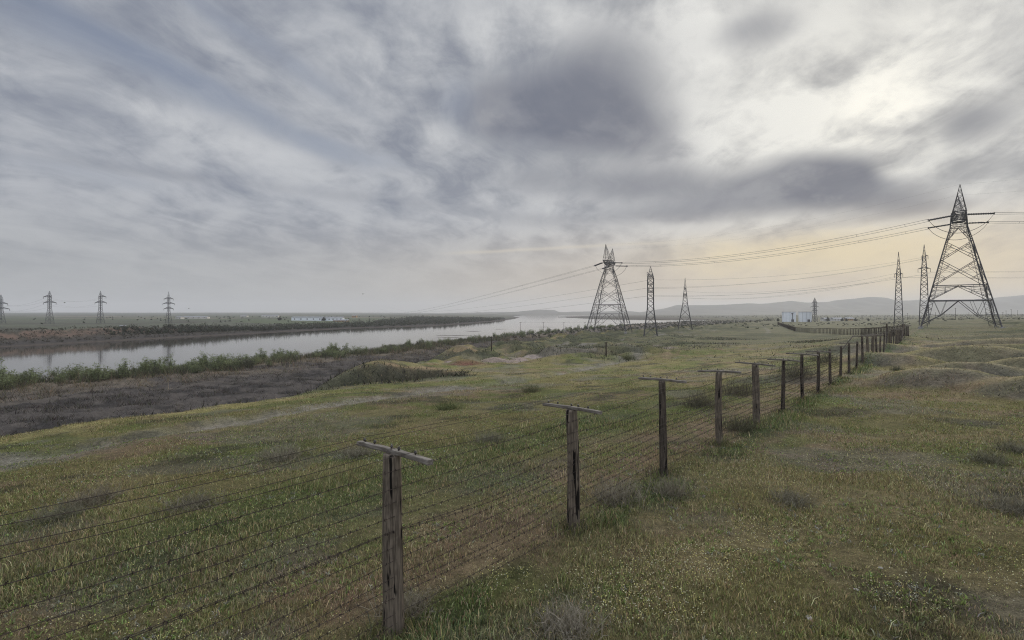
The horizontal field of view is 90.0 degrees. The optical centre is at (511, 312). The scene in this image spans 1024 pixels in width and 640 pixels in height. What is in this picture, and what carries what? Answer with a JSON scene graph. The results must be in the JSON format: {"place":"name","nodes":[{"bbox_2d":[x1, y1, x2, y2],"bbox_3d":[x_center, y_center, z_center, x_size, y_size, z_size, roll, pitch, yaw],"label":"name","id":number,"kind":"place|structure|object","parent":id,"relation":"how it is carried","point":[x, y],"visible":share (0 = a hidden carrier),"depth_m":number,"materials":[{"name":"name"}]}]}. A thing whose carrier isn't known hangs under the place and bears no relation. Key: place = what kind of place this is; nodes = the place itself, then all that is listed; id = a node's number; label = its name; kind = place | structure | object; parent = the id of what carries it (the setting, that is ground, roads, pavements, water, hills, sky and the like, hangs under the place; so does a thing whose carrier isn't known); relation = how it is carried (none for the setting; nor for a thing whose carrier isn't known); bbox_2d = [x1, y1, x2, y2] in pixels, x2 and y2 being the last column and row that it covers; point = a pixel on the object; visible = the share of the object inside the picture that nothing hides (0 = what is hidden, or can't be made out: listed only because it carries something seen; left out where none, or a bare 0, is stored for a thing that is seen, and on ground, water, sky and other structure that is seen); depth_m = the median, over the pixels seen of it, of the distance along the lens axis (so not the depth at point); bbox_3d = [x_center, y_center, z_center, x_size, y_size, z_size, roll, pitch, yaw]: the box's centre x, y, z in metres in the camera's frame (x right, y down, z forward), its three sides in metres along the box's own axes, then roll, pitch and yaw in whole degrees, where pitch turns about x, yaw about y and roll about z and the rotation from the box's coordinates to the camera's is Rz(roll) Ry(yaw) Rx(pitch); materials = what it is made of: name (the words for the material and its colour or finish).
{"place":"outdoors","nodes":[
{"label":"outdoors","id":0,"kind":"place"},
{"bbox_2d":[0,315,703,379],"bbox_3d":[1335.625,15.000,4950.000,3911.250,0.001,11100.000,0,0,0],"label":"river","id":1,"kind":"structure","parent":0,"point":[21,359],"depth_m":251.48,"materials":[{"name":"grey liquid"}]},
{"bbox_2d":[0,325,891,515],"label":"fence wire","id":2,"kind":"object","parent":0,"point":[325,446],"visible":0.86,"depth_m":5.52,"materials":[{"name":"metal"}]},
{"bbox_2d":[0,312,1023,639],"bbox_3d":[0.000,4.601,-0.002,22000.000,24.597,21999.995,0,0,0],"label":"ground","id":3,"kind":"structure","parent":0,"point":[980,382],"depth_m":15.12,"materials":[{"name":"plant"}]},
{"bbox_2d":[0,357,6,381],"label":"riverside bush","id":4,"kind":"object","parent":3,"relation":"on","point":[2,375],"visible":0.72,"depth_m":97.56,"materials":[{"name":"green plant"}]},
{"bbox_2d":[0,295,9,322],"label":"lattice pylon","id":5,"kind":"object","parent":3,"relation":"on","point":[1,306],"visible":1,"depth_m":469.59,"materials":[{"name":"grey metal"}]},
{"bbox_2d":[0,370,23,389],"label":"riverside bush","id":6,"kind":"object","parent":3,"relation":"on","point":[11,379],"visible":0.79,"depth_m":93.31,"materials":[{"name":"green plant"}]},
{"bbox_2d":[19,367,37,384],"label":"riverside bush","id":7,"kind":"object","parent":3,"relation":"on","point":[29,376],"visible":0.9,"depth_m":98.89,"materials":[{"name":"green plant"}]},
{"bbox_2d":[22,368,45,378],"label":"riverside bush","id":8,"kind":"object","parent":3,"relation":"on","point":[40,375],"visible":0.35,"depth_m":108.00,"materials":[{"name":"green plant"}]},
{"bbox_2d":[43,291,55,323],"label":"lattice pylon","id":9,"kind":"object","parent":3,"relation":"on","point":[49,301],"visible":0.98,"depth_m":479.65,"materials":[{"name":"grey metal"}]},
{"bbox_2d":[5,495,101,538],"bbox_3d":[-9.649,4.224,10.924,1.943,0.494,1.819,0,0,41],"label":"dry shrub","id":10,"kind":"object","parent":3,"relation":"on","point":[59,510],"visible":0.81,"depth_m":10.94,"materials":[{"name":"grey plant"}]},
{"bbox_2d":[45,366,62,378],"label":"riverside bush","id":11,"kind":"object","parent":3,"relation":"on","point":[56,372],"visible":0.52,"depth_m":112.83,"materials":[{"name":"green plant"}]},
{"bbox_2d":[53,373,65,383],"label":"riverside bush","id":12,"kind":"object","parent":3,"relation":"on","point":[61,376],"visible":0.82,"depth_m":101.88,"materials":[{"name":"green plant"}]},
{"bbox_2d":[66,367,87,379],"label":"riverside bush","id":13,"kind":"object","parent":3,"relation":"on","point":[74,372],"visible":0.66,"depth_m":108.44,"materials":[{"name":"green plant"}]},
{"bbox_2d":[62,362,91,377],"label":"riverside bush","id":14,"kind":"object","parent":3,"relation":"on","point":[76,366],"visible":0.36,"depth_m":110.16,"materials":[{"name":"green plant"}]},
{"bbox_2d":[43,480,143,512],"bbox_3d":[-9.883,4.218,11.967,1.904,0.544,1.812,0,0,-16],"label":"dry shrub","id":15,"kind":"object","parent":3,"relation":"on","point":[86,502],"visible":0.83,"depth_m":11.97,"materials":[{"name":"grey plant"}]},
{"bbox_2d":[86,362,108,381],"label":"riverside bush","id":16,"kind":"object","parent":3,"relation":"on","point":[96,377],"visible":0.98,"depth_m":103.11,"materials":[{"name":"green plant"}]},
{"bbox_2d":[84,366,115,379],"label":"riverside bush","id":17,"kind":"object","parent":3,"relation":"on","point":[103,371],"visible":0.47,"depth_m":105.43,"materials":[{"name":"green plant"}]},
{"bbox_2d":[95,291,106,322],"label":"lattice pylon","id":18,"kind":"object","parent":3,"relation":"on","point":[100,302],"visible":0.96,"depth_m":499.06,"materials":[{"name":"grey metal"}]},
{"bbox_2d":[116,357,134,378],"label":"riverside bush","id":19,"kind":"object","parent":3,"relation":"on","point":[123,369],"visible":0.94,"depth_m":108.37,"materials":[{"name":"green plant"}]},
{"bbox_2d":[138,356,154,374],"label":"riverside bush","id":20,"kind":"object","parent":3,"relation":"on","point":[145,366],"visible":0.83,"depth_m":113.33,"materials":[{"name":"green plant"}]},
{"bbox_2d":[147,357,166,373],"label":"riverside bush","id":21,"kind":"object","parent":3,"relation":"on","point":[154,365],"visible":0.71,"depth_m":118.11,"materials":[{"name":"green plant"}]},
{"bbox_2d":[161,354,175,366],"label":"riverside bush","id":22,"kind":"object","parent":3,"relation":"on","point":[169,363],"visible":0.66,"depth_m":127.18,"materials":[{"name":"green plant"}]},
{"bbox_2d":[163,292,174,322],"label":"lattice pylon","id":23,"kind":"object","parent":3,"relation":"on","point":[168,302],"visible":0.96,"depth_m":519.96,"materials":[{"name":"grey metal"}]},
{"bbox_2d":[145,484,233,521],"bbox_3d":[-7.105,4.069,11.201,1.950,0.439,1.675,0,0,-43],"label":"dry shrub","id":24,"kind":"object","parent":3,"relation":"on","point":[192,500],"visible":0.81,"depth_m":11.16,"materials":[{"name":"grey plant"}]},
{"bbox_2d":[184,357,205,367],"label":"riverside bush","id":25,"kind":"object","parent":3,"relation":"on","point":[200,363],"visible":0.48,"depth_m":125.28,"materials":[{"name":"green plant"}]},
{"bbox_2d":[183,316,209,318],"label":"shed","id":26,"kind":"structure","parent":3,"relation":"on","point":[197,317],"depth_m":895.88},
{"bbox_2d":[189,363,205,372],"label":"riverside bush","id":27,"kind":"object","parent":3,"relation":"on","point":[194,368],"visible":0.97,"depth_m":117.74,"materials":[{"name":"green plant"}]},
{"bbox_2d":[201,354,225,366],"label":"riverside bush","id":28,"kind":"object","parent":3,"relation":"on","point":[211,358],"visible":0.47,"depth_m":130.89,"materials":[{"name":"green plant"}]},
{"bbox_2d":[208,356,224,370],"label":"riverside bush","id":29,"kind":"object","parent":3,"relation":"on","point":[220,360],"visible":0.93,"depth_m":122.15,"materials":[{"name":"green plant"}]},
{"bbox_2d":[218,359,236,367],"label":"riverside bush","id":30,"kind":"object","parent":3,"relation":"on","point":[226,362],"visible":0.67,"depth_m":128.11,"materials":[{"name":"green plant"}]},
{"bbox_2d":[237,358,254,367],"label":"riverside bush","id":31,"kind":"object","parent":3,"relation":"on","point":[246,362],"visible":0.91,"depth_m":131.06,"materials":[{"name":"green plant"}]},
{"bbox_2d":[0,315,504,344],"bbox_3d":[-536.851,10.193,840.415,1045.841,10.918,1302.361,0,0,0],"label":"riverside thicket","id":32,"kind":"object","parent":3,"relation":"on","point":[308,325],"visible":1,"depth_m":412.24,"materials":[{"name":"green plant"}]},
{"bbox_2d":[257,348,267,359],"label":"riverside bush","id":33,"kind":"object","parent":3,"relation":"on","point":[262,355],"visible":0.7,"depth_m":147.97,"materials":[{"name":"green plant"}]},
{"bbox_2d":[249,438,318,465],"bbox_3d":[-7.261,4.230,16.027,2.604,0.702,2.589,0,0,44],"label":"dry shrub","id":34,"kind":"object","parent":3,"relation":"on","point":[286,452],"visible":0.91,"depth_m":15.87,"materials":[{"name":"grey plant"}]},
{"bbox_2d":[291,316,323,320],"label":"shed","id":35,"kind":"structure","parent":3,"relation":"on","point":[307,318],"depth_m":695.16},
{"bbox_2d":[325,317,344,320],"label":"shed","id":36,"kind":"structure","parent":3,"relation":"on","point":[329,318],"depth_m":705.31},
{"bbox_2d":[333,442,382,459],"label":"dry shrub","id":37,"kind":"object","parent":3,"relation":"on","point":[352,452],"visible":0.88,"depth_m":15.75,"materials":[{"name":"grey plant"}]},
{"bbox_2d":[357,438,432,637],"bbox_3d":[-1.387,2.752,5.971,1.340,2.431,0.262,0,0,40],"label":"fence post","id":38,"kind":"object","parent":3,"relation":"on","point":[393,569],"visible":0.98,"depth_m":5.86,"materials":[{"name":"brown wood"}]},
{"bbox_2d":[0,329,900,635],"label":"barbed wire","id":39,"kind":"object","parent":38,"relation":"attached to","point":[364,513],"visible":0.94,"depth_m":5.15,"materials":[{"name":"metal"}]},
{"bbox_2d":[45,329,908,639],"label":"barbed wire","id":40,"kind":"object","parent":38,"relation":"attached to","point":[371,525],"visible":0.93,"depth_m":5.35,"materials":[{"name":"metal"}]},
{"bbox_2d":[119,330,906,639],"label":"barbed wire","id":41,"kind":"object","parent":38,"relation":"attached to","point":[350,548],"visible":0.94,"depth_m":6.05,"materials":[{"name":"metal"}]},
{"bbox_2d":[178,331,902,639],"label":"barbed wire","id":42,"kind":"object","parent":38,"relation":"attached to","point":[258,605],"visible":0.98,"depth_m":6.41,"materials":[{"name":"metal"}]},
{"bbox_2d":[290,331,907,639],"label":"barbed wire","id":43,"kind":"object","parent":38,"relation":"attached to","point":[449,562],"visible":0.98,"depth_m":7.56,"materials":[{"name":"metal"}]},
{"bbox_2d":[358,573,443,622],"bbox_3d":[-1.348,3.598,6.420,1.176,0.353,0.898,0,0,21],"label":"dry shrub","id":44,"kind":"object","parent":3,"relation":"on","point":[407,601],"visible":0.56,"depth_m":6.45,"materials":[{"name":"grey plant"}]},
{"bbox_2d":[0,326,890,585],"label":"barbed wire","id":45,"kind":"object","parent":3,"relation":"on","point":[169,537],"visible":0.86,"depth_m":5.05,"materials":[{"name":"metal"}]},
{"bbox_2d":[425,398,470,411],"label":"dry shrub","id":46,"kind":"object","parent":3,"relation":"on","point":[447,406],"visible":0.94,"depth_m":26.37,"materials":[{"name":"green plant"}]},
{"bbox_2d":[0,328,901,614],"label":"barbed wire","id":47,"kind":"object","parent":3,"relation":"on","point":[358,500],"visible":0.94,"depth_m":5.10,"materials":[{"name":"metal"}]},
{"bbox_2d":[468,427,516,443],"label":"dry shrub","id":48,"kind":"object","parent":3,"relation":"on","point":[487,435],"visible":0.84,"depth_m":17.06,"materials":[{"name":"grey plant"}]},
{"bbox_2d":[0,333,1023,435],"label":"floodplain scrub","id":49,"kind":"object","parent":3,"relation":"on","point":[230,368],"visible":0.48,"depth_m":102.01,"materials":[{"name":"green plant"}]},
{"bbox_2d":[5,402,1023,639],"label":"wildflowers","id":50,"kind":"object","parent":3,"relation":"on","point":[615,546],"visible":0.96,"depth_m":7.74,"materials":[{"name":"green plant"}]},
{"bbox_2d":[516,382,543,392],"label":"dry shrub","id":51,"kind":"object","parent":3,"relation":"on","point":[529,388],"visible":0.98,"depth_m":33.80,"materials":[{"name":"green plant"}]},
{"bbox_2d":[231,332,900,639],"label":"barbed wire","id":52,"kind":"object","parent":3,"relation":"on","point":[512,507],"visible":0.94,"depth_m":7.22,"materials":[{"name":"metal"}]},
{"bbox_2d":[542,400,601,530],"bbox_3d":[1.040,2.760,8.854,0.246,2.426,1.341,-2,1,-40],"label":"fence post","id":53,"kind":"object","parent":3,"relation":"on","point":[571,427],"visible":0.91,"depth_m":8.76,"materials":[{"name":"brown wood"}]},
{"bbox_2d":[527,587,623,639],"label":"dry shrub","id":54,"kind":"object","parent":3,"relation":"on","point":[571,622],"visible":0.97,"depth_m":5.98,"materials":[{"name":"grey plant"}]},
{"bbox_2d":[277,332,897,639],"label":"barbed wire","id":55,"kind":"object","parent":3,"relation":"on","point":[294,631],"visible":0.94,"depth_m":7.59,"materials":[{"name":"metal"}]},
{"bbox_2d":[316,333,898,639],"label":"barbed wire","id":56,"kind":"object","parent":3,"relation":"on","point":[474,557],"visible":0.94,"depth_m":7.87,"materials":[{"name":"metal"}]},
{"bbox_2d":[586,245,631,333],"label":"transmission tower","id":57,"kind":"structure","parent":3,"relation":"on","point":[608,264],"depth_m":254.09,"materials":[{"name":"grey metal"}]},
{"bbox_2d":[580,470,658,509],"bbox_3d":[2.094,3.402,10.163,1.677,0.727,1.648,0,0,-23],"label":"dry shrub","id":58,"kind":"object","parent":3,"relation":"on","point":[623,494],"visible":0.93,"depth_m":10.09,"materials":[{"name":"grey plant"}]},
{"bbox_2d":[349,331,897,639],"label":"barbed wire","id":59,"kind":"object","parent":3,"relation":"on","point":[384,620],"visible":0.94,"depth_m":8.62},
{"bbox_2d":[615,354,636,359],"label":"dry shrub","id":60,"kind":"object","parent":3,"relation":"on","point":[627,357],"visible":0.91,"depth_m":71.91,"materials":[{"name":"green plant"}]},
{"bbox_2d":[373,332,887,638],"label":"barbed wire","id":61,"kind":"object","parent":3,"relation":"on","point":[447,595],"visible":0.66,"depth_m":7.87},
{"bbox_2d":[643,266,657,336],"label":"lattice pylon","id":62,"kind":"object","parent":3,"relation":"on","point":[648,288],"visible":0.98,"depth_m":220.80,"materials":[{"name":"metal"}]},
{"bbox_2d":[638,375,686,476],"bbox_3d":[3.452,2.704,11.716,1.074,2.530,0.175,-1,-2,28],"label":"fence post","id":63,"kind":"object","parent":3,"relation":"on","point":[663,420],"visible":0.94,"depth_m":11.66,"materials":[{"name":"brown wood"}]},
{"bbox_2d":[647,471,699,498],"bbox_3d":[3.254,3.474,10.568,1.104,0.536,1.199,0,0,0],"label":"dry shrub","id":64,"kind":"object","parent":3,"relation":"on","point":[669,487],"visible":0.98,"depth_m":10.45,"materials":[{"name":"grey plant"}]},
{"bbox_2d":[678,280,692,329],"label":"lattice pylon","id":65,"kind":"object","parent":3,"relation":"on","point":[687,305],"visible":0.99,"depth_m":303.54,"materials":[{"name":"metal"}]},
{"bbox_2d":[670,385,728,408],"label":"dry shrub","id":66,"kind":"object","parent":3,"relation":"on","point":[694,403],"visible":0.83,"depth_m":22.84,"materials":[{"name":"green plant"}]},
{"bbox_2d":[697,368,740,444],"bbox_3d":[5.963,2.810,14.733,1.180,2.422,0.216,-1,-1,34],"label":"fence post","id":67,"kind":"object","parent":3,"relation":"on","point":[718,384],"visible":0.89,"depth_m":14.67,"materials":[{"name":"brown wood"}]},
{"bbox_2d":[706,374,765,396],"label":"dry shrub","id":68,"kind":"object","parent":3,"relation":"on","point":[745,391],"visible":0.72,"depth_m":26.14,"materials":[{"name":"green plant"}]},
{"bbox_2d":[722,412,769,433],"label":"dry shrub","id":69,"kind":"object","parent":3,"relation":"on","point":[744,427],"visible":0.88,"depth_m":16.72,"materials":[{"name":"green plant"}]},
{"bbox_2d":[486,314,1023,338],"bbox_3d":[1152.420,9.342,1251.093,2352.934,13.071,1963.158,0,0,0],"label":"distant brush","id":70,"kind":"object","parent":3,"relation":"on","point":[661,327],"visible":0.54,"depth_m":530.42,"materials":[{"name":"green plant"}]},
{"bbox_2d":[735,360,775,423],"bbox_3d":[8.370,2.871,17.593,1.283,2.448,0.274,-1,1,40],"label":"fence post","id":71,"kind":"object","parent":3,"relation":"on","point":[755,379],"visible":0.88,"depth_m":17.47,"materials":[{"name":"brown wood"}]},
{"bbox_2d":[767,358,799,409],"bbox_3d":[10.835,3.020,20.470,1.193,2.435,0.160,1,0,43],"label":"fence post","id":72,"kind":"object","parent":3,"relation":"on","point":[783,385],"visible":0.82,"depth_m":20.41,"materials":[{"name":"brown wood"}]},
{"bbox_2d":[782,312,795,321],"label":"industrial building","id":73,"kind":"structure","parent":3,"relation":"on","point":[786,316],"depth_m":650.00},
{"bbox_2d":[766,355,824,377],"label":"dry shrub","id":74,"kind":"object","parent":3,"relation":"on","point":[795,372],"visible":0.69,"depth_m":31.88,"materials":[{"name":"grey plant"}]},
{"bbox_2d":[766,485,831,513],"bbox_3d":[5.432,3.546,9.980,1.302,0.330,1.245,0,0,-34],"label":"dry shrub","id":75,"kind":"object","parent":3,"relation":"on","point":[791,494],"visible":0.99,"depth_m":9.91,"materials":[{"name":"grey plant"}]},
{"bbox_2d":[786,352,818,398],"bbox_3d":[13.203,3.000,23.286,0.166,2.417,1.348,-2,1,-42],"label":"fence post","id":76,"kind":"object","parent":3,"relation":"on","point":[802,377],"visible":0.93,"depth_m":23.23,"materials":[{"name":"brown wood"}]},
{"bbox_2d":[798,312,811,321],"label":"industrial building","id":77,"kind":"structure","parent":3,"relation":"on","point":[804,316],"depth_m":650.00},
{"bbox_2d":[811,299,817,321],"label":"lattice pylon","id":78,"kind":"object","parent":3,"relation":"on","point":[814,312],"visible":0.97,"depth_m":638.59,"materials":[{"name":"grey metal"}]},
{"bbox_2d":[805,350,830,392],"bbox_3d":[15.733,3.135,26.324,1.154,2.465,0.174,1,1,36],"label":"fence post","id":79,"kind":"object","parent":3,"relation":"on","point":[818,370],"visible":0.88,"depth_m":26.25,"materials":[{"name":"brown wood"}]},
{"bbox_2d":[804,352,846,362],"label":"dry shrub","id":80,"kind":"object","parent":3,"relation":"on","point":[823,360],"visible":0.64,"depth_m":43.59,"materials":[{"name":"grey plant"}]},
{"bbox_2d":[828,349,831,384],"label":"fence post","id":81,"kind":"object","parent":3,"relation":"on","point":[829,366],"visible":0.78,"depth_m":29.21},
{"bbox_2d":[839,335,853,376],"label":"fence post","id":82,"kind":"object","parent":3,"relation":"on","point":[841,357],"visible":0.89,"depth_m":31.99,"materials":[{"name":"brown wood"}]},
{"bbox_2d":[839,342,858,372],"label":"fence post","id":83,"kind":"object","parent":3,"relation":"on","point":[848,354],"visible":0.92,"depth_m":34.92,"materials":[{"name":"brown wood"}]},
{"bbox_2d":[855,341,857,368],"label":"fence post","id":84,"kind":"object","parent":3,"relation":"on","point":[856,366],"visible":0.81,"depth_m":37.73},
{"bbox_2d":[853,335,870,362],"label":"fence post","id":85,"kind":"object","parent":3,"relation":"on","point":[862,351],"visible":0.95,"depth_m":40.60,"materials":[{"name":"brown wood"}]},
{"bbox_2d":[866,335,872,352],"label":"fence post","id":86,"kind":"object","parent":3,"relation":"on","point":[867,343],"visible":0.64,"depth_m":43.57,"materials":[{"name":"brown wood"}]},
{"bbox_2d":[871,334,880,351],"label":"fence post","id":87,"kind":"object","parent":3,"relation":"on","point":[872,345],"visible":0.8,"depth_m":46.48,"materials":[{"name":"brown wood"}]},
{"bbox_2d":[868,334,883,352],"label":"fence post","id":88,"kind":"object","parent":3,"relation":"on","point":[876,347],"visible":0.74,"depth_m":49.28,"materials":[{"name":"brown wood"}]},
{"bbox_2d":[889,364,905,370],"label":"dry shrub","id":89,"kind":"object","parent":3,"relation":"on","point":[897,368],"visible":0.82,"depth_m":36.93,"materials":[{"name":"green plant"}]},
{"bbox_2d":[893,252,903,327],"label":"lattice pylon","id":90,"kind":"object","parent":3,"relation":"on","point":[899,274],"visible":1,"depth_m":223.53,"materials":[{"name":"metal"}]},
{"bbox_2d":[909,277,978,277],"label":"power line","id":91,"kind":"object","parent":90,"relation":"attached to","point":[942,277],"visible":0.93,"depth_m":219.57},
{"bbox_2d":[919,245,930,324],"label":"lattice pylon","id":92,"kind":"object","parent":3,"relation":"on","point":[921,268],"visible":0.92,"depth_m":227.62,"materials":[{"name":"metal"}]},
{"bbox_2d":[918,185,1005,328],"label":"transmission tower","id":93,"kind":"structure","parent":3,"relation":"on","point":[962,216],"depth_m":152.22,"materials":[{"name":"grey metal"}]},
{"bbox_2d":[622,219,928,263],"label":"power line","id":94,"kind":"object","parent":93,"relation":"hanging from","point":[778,248],"visible":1,"depth_m":184.64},
{"bbox_2d":[626,227,926,266],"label":"power line","id":95,"kind":"object","parent":93,"relation":"hanging from","point":[780,253],"visible":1,"depth_m":199.50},
{"bbox_2d":[946,479,1023,520],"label":"dry shrub","id":96,"kind":"object","parent":3,"relation":"on","point":[1011,506],"visible":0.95,"depth_m":9.28,"materials":[{"name":"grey plant"}]},
{"bbox_2d":[955,447,1021,467],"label":"dry shrub","id":97,"kind":"object","parent":3,"relation":"on","point":[979,457],"visible":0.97,"depth_m":12.67,"materials":[{"name":"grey plant"}]},
{"bbox_2d":[982,435,1023,453],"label":"dry shrub","id":98,"kind":"object","parent":3,"relation":"on","point":[1014,448],"visible":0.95,"depth_m":13.95,"materials":[{"name":"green plant"}]},
{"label":"fence post","id":99,"kind":"object","parent":3,"relation":"on","visible":0},
{"bbox_2d":[0,324,907,545],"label":"fence wire","id":100,"kind":"object","parent":99,"relation":"attached to","point":[326,469],"visible":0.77,"depth_m":4.84,"materials":[{"name":"metal"}]},
{"bbox_2d":[0,0,1023,312],"label":"sky","id":101,"kind":"structure","parent":0,"point":[236,156],"materials":[{"name":"grey"}]},
{"bbox_2d":[444,295,1023,314],"bbox_3d":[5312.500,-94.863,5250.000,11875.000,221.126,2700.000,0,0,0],"label":"mountains","id":102,"kind":"structure","parent":0,"point":[882,305],"depth_m":4638.65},
{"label":"fence post","id":103,"kind":"object","parent":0,"visible":0},
{"bbox_2d":[0,324,898,525],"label":"fence wire","id":104,"kind":"object","parent":103,"relation":"attached to","point":[325,453],"visible":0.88,"depth_m":5.33,"materials":[{"name":"metal"}]},
{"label":"fence post","id":105,"kind":"object","parent":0,"visible":0},
{"bbox_2d":[0,324,902,558],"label":"fence wire","id":106,"kind":"object","parent":105,"relation":"attached to","point":[326,476],"visible":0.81,"depth_m":4.54,"materials":[{"name":"metal"}]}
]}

